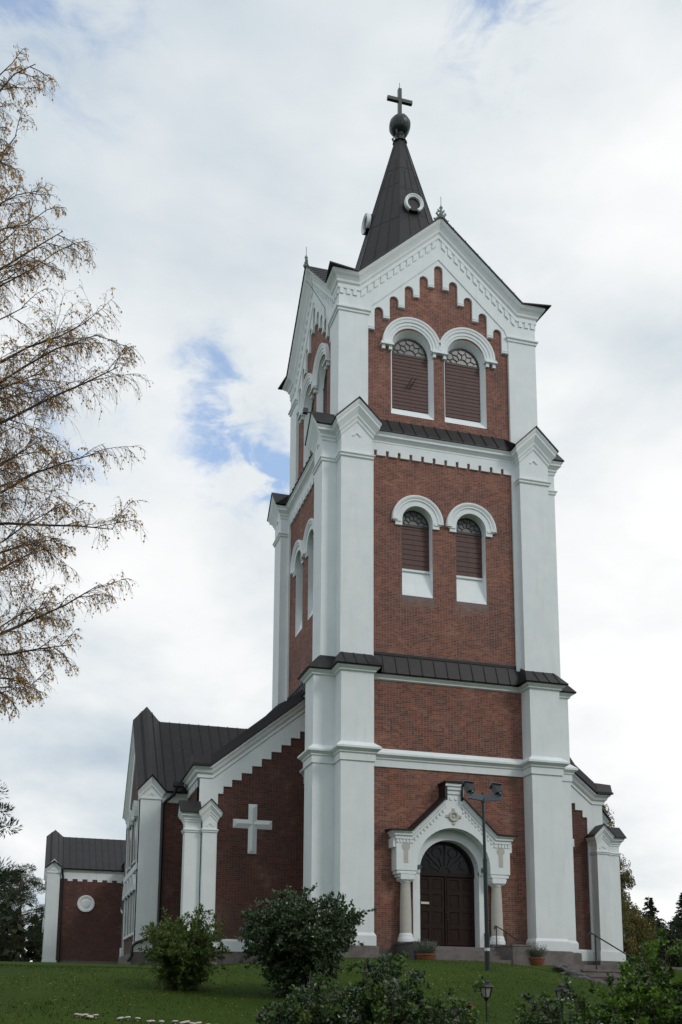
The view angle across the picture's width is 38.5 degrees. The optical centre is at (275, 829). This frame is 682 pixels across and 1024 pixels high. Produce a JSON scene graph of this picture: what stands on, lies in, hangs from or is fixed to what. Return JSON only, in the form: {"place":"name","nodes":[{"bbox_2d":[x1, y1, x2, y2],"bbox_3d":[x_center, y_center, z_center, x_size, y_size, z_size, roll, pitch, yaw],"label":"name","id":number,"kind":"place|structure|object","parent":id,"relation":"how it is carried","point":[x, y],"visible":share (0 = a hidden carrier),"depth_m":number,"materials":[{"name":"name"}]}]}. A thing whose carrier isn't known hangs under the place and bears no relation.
{"place":"outdoors","nodes":[
{"label":"outdoors","id":0,"kind":"place"},
{"bbox_2d":[0,957,681,1023],"bbox_3d":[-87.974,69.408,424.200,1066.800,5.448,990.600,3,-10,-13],"label":"ground","id":1,"kind":"structure","parent":0,"point":[38,994],"depth_m":24.07,"materials":[{"name":"green plant"}]},
{"bbox_2d":[0,780,22,895],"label":"pine tree","id":2,"kind":"object","parent":1,"relation":"on","point":[3,875],"visible":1,"depth_m":49.97,"materials":[{"name":"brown plant"}]},
{"bbox_2d":[0,881,28,952],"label":"pine tree","id":3,"kind":"object","parent":1,"relation":"on","point":[9,914],"visible":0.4,"depth_m":96.30,"materials":[{"name":"green plant"}]},
{"bbox_2d":[0,870,36,947],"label":"pine tree","id":4,"kind":"object","parent":1,"relation":"on","point":[23,907],"visible":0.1,"depth_m":106.69,"materials":[{"name":"green plant"}]},
{"bbox_2d":[0,863,45,960],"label":"pine tree","id":5,"kind":"object","parent":1,"relation":"on","point":[21,898],"visible":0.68,"depth_m":100.63,"materials":[{"name":"green plant"}]},
{"bbox_2d":[0,44,152,721],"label":"birch tree","id":6,"kind":"object","parent":1,"relation":"on","point":[32,543],"visible":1,"depth_m":15.02,"materials":[{"name":"brown plant"}]},
{"bbox_2d":[137,904,233,991],"bbox_3d":[-2.364,3.165,24.983,2.492,2.630,2.856,3,-10,-13],"label":"shrub","id":7,"kind":"object","parent":1,"relation":"on","point":[182,955],"visible":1,"depth_m":24.59,"materials":[{"name":"green plant"}]},
{"bbox_2d":[6,972,478,1022],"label":"fallen leaves","id":8,"kind":"object","parent":1,"relation":"on","point":[126,1001],"visible":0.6,"depth_m":22.78,"materials":[{"name":"brown plant"}]},
{"bbox_2d":[255,970,352,1023],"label":"rose bush","id":9,"kind":"object","parent":1,"relation":"on","point":[305,1011],"visible":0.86,"depth_m":10.73,"materials":[{"name":"green plant"}]},
{"bbox_2d":[234,882,377,999],"bbox_3d":[0.649,2.867,23.622,3.533,3.369,3.564,3,-10,-13],"label":"shrub","id":10,"kind":"object","parent":1,"relation":"on","point":[289,946],"visible":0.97,"depth_m":23.10,"materials":[{"name":"green plant"}]},
{"bbox_2d":[42,83,626,965],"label":"church","id":11,"kind":"structure","parent":1,"relation":"on","point":[416,681],"depth_m":45.32,"materials":[{"name":"red brick"}]},
{"bbox_2d":[122,884,127,940],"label":"arched window","id":12,"kind":"structure","parent":11,"relation":"in","point":[123,894],"depth_m":52.97,"materials":[{"name":"white paint"}]},
{"bbox_2d":[124,881,129,938],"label":"arched window","id":13,"kind":"structure","parent":11,"relation":"in","point":[126,886],"depth_m":51.51,"materials":[{"name":"white paint"}]},
{"bbox_2d":[126,810,132,871],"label":"arched window","id":14,"kind":"structure","parent":11,"relation":"in","point":[129,826],"depth_m":52.47,"materials":[{"name":"white paint"}]},
{"bbox_2d":[127,877,132,937],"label":"arched window","id":15,"kind":"structure","parent":11,"relation":"in","point":[128,889],"depth_m":50.08,"materials":[{"name":"white paint"}]},
{"bbox_2d":[130,874,135,935],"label":"arched window","id":16,"kind":"structure","parent":11,"relation":"in","point":[132,884],"depth_m":48.68,"materials":[{"name":"white paint"}]},
{"bbox_2d":[131,800,138,864],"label":"arched window","id":17,"kind":"structure","parent":11,"relation":"in","point":[134,816],"depth_m":49.80,"materials":[{"name":"white paint"}]},
{"bbox_2d":[290,540,304,636],"bbox_3d":[1.324,-12.328,49.549,0.724,4.889,2.213,3,-10,-13],"label":"arched window","id":18,"kind":"structure","parent":11,"relation":"in","point":[297,559],"depth_m":50.15,"materials":[{"name":"white paint"}]},
{"bbox_2d":[302,518,313,619],"bbox_3d":[1.887,-12.699,47.294,0.724,4.889,2.213,3,-10,-13],"label":"arched window","id":19,"kind":"structure","parent":11,"relation":"in","point":[308,540],"depth_m":47.92,"materials":[{"name":"white paint"}]},
{"bbox_2d":[303,385,313,467],"bbox_3d":[1.935,-21.156,51.179,0.461,4.521,1.922,3,-10,-13],"label":"belfry window","id":20,"kind":"structure","parent":11,"relation":"in","point":[309,403],"depth_m":52.03,"materials":[{"name":"white paint"}]},
{"bbox_2d":[316,356,326,412],"bbox_3d":[2.510,-21.534,48.877,0.461,4.521,1.922,3,-10,-13],"label":"belfry window","id":21,"kind":"structure","parent":11,"relation":"in","point":[321,395],"depth_m":49.76,"materials":[{"name":"white paint"}]},
{"bbox_2d":[391,331,433,419],"bbox_3d":[6.485,-21.817,46.811,2.184,4.521,0.440,3,-10,-13],"label":"belfry window","id":22,"kind":"structure","parent":11,"relation":"in","point":[412,365],"depth_m":46.90,"materials":[{"name":"white paint"}]},
{"bbox_2d":[391,495,443,597],"bbox_3d":[6.457,-13.017,44.953,2.515,4.890,0.682,3,-10,-13],"label":"arched window","id":23,"kind":"structure","parent":11,"relation":"in","point":[417,515],"depth_m":45.12,"materials":[{"name":"white paint"}]},
{"bbox_2d":[420,876,444,945],"bbox_3d":[6.748,3.563,42.531,1.369,3.099,0.114,3,-10,-13],"label":"door leaf","id":24,"kind":"structure","parent":11,"relation":"in","point":[432,895],"depth_m":42.55,"materials":[{"name":"brown wood"}]},
{"bbox_2d":[446,877,474,946],"bbox_3d":[8.117,3.634,42.818,1.369,3.099,0.197,3,-10,-13],"label":"door leaf","id":25,"kind":"structure","parent":11,"relation":"in","point":[459,891],"depth_m":42.85,"materials":[{"name":"brown wood"}]},
{"bbox_2d":[444,340,486,428],"bbox_3d":[9.131,-21.663,47.464,2.184,4.521,0.406,3,-10,-13],"label":"belfry window","id":26,"kind":"structure","parent":11,"relation":"in","point":[464,368],"depth_m":47.55,"materials":[{"name":"white paint"}]},
{"bbox_2d":[445,503,496,604],"bbox_3d":[9.054,-12.869,45.576,2.515,4.890,0.682,3,-10,-13],"label":"arched window","id":27,"kind":"structure","parent":11,"relation":"in","point":[471,523],"depth_m":45.74,"materials":[{"name":"white paint"}]},
{"bbox_2d":[0,887,681,966],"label":"distant wood","id":28,"kind":"object","parent":1,"relation":"on","point":[29,955],"visible":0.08,"depth_m":94.72,"materials":[{"name":"green plant"}]},
{"bbox_2d":[317,951,478,1023],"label":"rose bush","id":29,"kind":"object","parent":1,"relation":"on","point":[369,1003],"visible":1,"depth_m":10.36,"materials":[{"name":"green plant"}]},
{"bbox_2d":[410,939,438,959],"bbox_3d":[5.977,4.850,38.940,1.265,1.017,1.059,9,-13,-41],"label":"flower pot","id":30,"kind":"object","parent":1,"relation":"on","point":[424,952],"visible":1,"depth_m":38.71,"materials":[{"name":"orange ceramic"}]},
{"bbox_2d":[416,974,487,1023],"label":"rose bush","id":31,"kind":"object","parent":1,"relation":"on","point":[470,1017],"visible":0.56,"depth_m":11.42,"materials":[{"name":"green plant"}]},
{"bbox_2d":[448,1006,460,1022],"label":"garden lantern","id":32,"kind":"object","parent":1,"relation":"on","point":[452,1008],"visible":0.14,"depth_m":15.95,"materials":[{"name":"black metal"}]},
{"bbox_2d":[394,941,531,965],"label":"entrance steps","id":33,"kind":"structure","parent":1,"relation":"on","point":[515,954],"depth_m":40.39,"materials":[{"name":"stone"}]},
{"bbox_2d":[494,925,516,945],"bbox_3d":[9.703,4.450,41.187,0.050,0.922,2.038,3,-10,-13],"label":"handrail","id":34,"kind":"object","parent":33,"relation":"on","point":[505,932],"visible":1,"depth_m":41.47,"materials":[{"name":"black metal"}]},
{"bbox_2d":[461,780,503,970],"bbox_3d":[6.238,1.532,29.151,1.302,6.065,0.423,3,-10,-13],"label":"floodlight post","id":35,"kind":"object","parent":1,"relation":"on","point":[469,788],"visible":0.97,"depth_m":29.38,"materials":[{"name":"grey metal"}]},
{"bbox_2d":[480,979,493,1021],"bbox_3d":[4.462,3.684,20.659,0.368,1.011,0.319,3,-10,-13],"label":"garden lantern","id":36,"kind":"object","parent":1,"relation":"on","point":[486,989],"visible":0.84,"depth_m":20.61,"materials":[{"name":"black metal"}]},
{"bbox_2d":[527,944,549,965],"bbox_3d":[10.800,5.216,40.614,1.185,1.010,1.172,-4,-11,27],"label":"flower pot","id":37,"kind":"object","parent":1,"relation":"on","point":[538,959],"visible":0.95,"depth_m":40.34,"materials":[{"name":"orange ceramic"}]},
{"bbox_2d":[551,963,570,971],"bbox_3d":[11.040,5.421,37.660,0.841,0.518,0.805,6,-11,-28],"label":"rock","id":38,"kind":"object","parent":1,"relation":"on","point":[560,967],"visible":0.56,"depth_m":37.43,"materials":[{"name":"stone"}]},
{"bbox_2d":[554,984,568,1019],"bbox_3d":[6.188,3.801,21.070,0.368,0.946,0.319,3,-10,-13],"label":"garden lantern","id":39,"kind":"object","parent":1,"relation":"on","point":[557,991],"visible":0.35,"depth_m":21.04,"materials":[{"name":"black metal"}]},
{"bbox_2d":[510,977,640,1023],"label":"rose bush","id":40,"kind":"object","parent":1,"relation":"on","point":[533,1015],"visible":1,"depth_m":11.38,"materials":[{"name":"green plant"}]},
{"bbox_2d":[591,979,606,984],"bbox_3d":[10.962,5.502,33.519,1.080,0.705,0.898,1,-10,-1],"label":"rock","id":41,"kind":"object","parent":1,"relation":"on","point":[597,980],"visible":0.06,"depth_m":33.41,"materials":[{"name":"stone"}]},
{"bbox_2d":[546,964,681,990],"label":"garden steps","id":42,"kind":"structure","parent":1,"relation":"on","point":[592,972],"depth_m":36.74,"materials":[{"name":"grey stone"}]},
{"bbox_2d":[560,967,584,976],"bbox_3d":[11.082,5.441,36.339,0.983,0.594,0.740,6,-11,-26],"label":"rock","id":43,"kind":"object","parent":42,"relation":"on","point":[573,972],"visible":0.47,"depth_m":36.08,"materials":[{"name":"stone"}]},
{"bbox_2d":[575,976,592,980],"bbox_3d":[10.998,5.492,34.979,0.763,0.483,0.763,-6,-12,35],"label":"rock","id":44,"kind":"object","parent":42,"relation":"on","point":[585,977],"visible":0.19,"depth_m":34.78,"materials":[{"name":"stone"}]},
{"bbox_2d":[586,932,631,969],"bbox_3d":[12.954,5.086,37.498,2.022,2.231,0.121,1,-10,-3],"label":"handrail","id":45,"kind":"object","parent":42,"relation":"on","point":[604,941],"visible":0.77,"depth_m":37.57,"materials":[{"name":"black metal"}]},
{"bbox_2d":[602,802,626,932],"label":"birch tree","id":46,"kind":"object","parent":1,"relation":"on","point":[610,823],"visible":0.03,"depth_m":82.14,"materials":[{"name":"green plant"}]},
{"bbox_2d":[565,927,681,1023],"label":"rose bush","id":47,"kind":"object","parent":1,"relation":"on","point":[657,1003],"visible":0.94,"depth_m":11.61,"materials":[{"name":"green plant"}]},
{"bbox_2d":[619,854,639,959],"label":"birch tree","id":48,"kind":"object","parent":1,"relation":"on","point":[627,879],"visible":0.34,"depth_m":80.14,"materials":[{"name":"green plant"}]},
{"bbox_2d":[624,903,656,964],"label":"birch tree","id":49,"kind":"object","parent":1,"relation":"on","point":[639,932],"visible":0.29,"depth_m":82.04,"materials":[{"name":"green plant"}]},
{"bbox_2d":[640,896,662,927],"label":"spruce tree","id":50,"kind":"object","parent":1,"relation":"on","point":[649,905],"visible":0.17,"depth_m":99.72,"materials":[{"name":"green plant"}]},
{"bbox_2d":[633,919,681,966],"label":"leafy tree","id":51,"kind":"object","parent":1,"relation":"on","point":[670,960],"visible":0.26,"depth_m":88.16,"materials":[{"name":"green plant"}]},
{"bbox_2d":[660,893,681,961],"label":"spruce tree","id":52,"kind":"object","parent":1,"relation":"on","point":[678,911],"visible":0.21,"depth_m":99.63,"materials":[{"name":"green plant"}]},
{"bbox_2d":[669,980,679,1002],"bbox_3d":[5.796,2.955,12.278,2.175,2.785,2.257,-5,-11,30],"label":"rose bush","id":53,"kind":"object","parent":1,"relation":"on","point":[676,999],"visible":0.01,"depth_m":12.74,"materials":[{"name":"green plant"}]},
{"bbox_2d":[0,0,681,961],"label":"sky","id":54,"kind":"structure","parent":0,"point":[200,147],"materials":[{"name":"white"}]}
]}

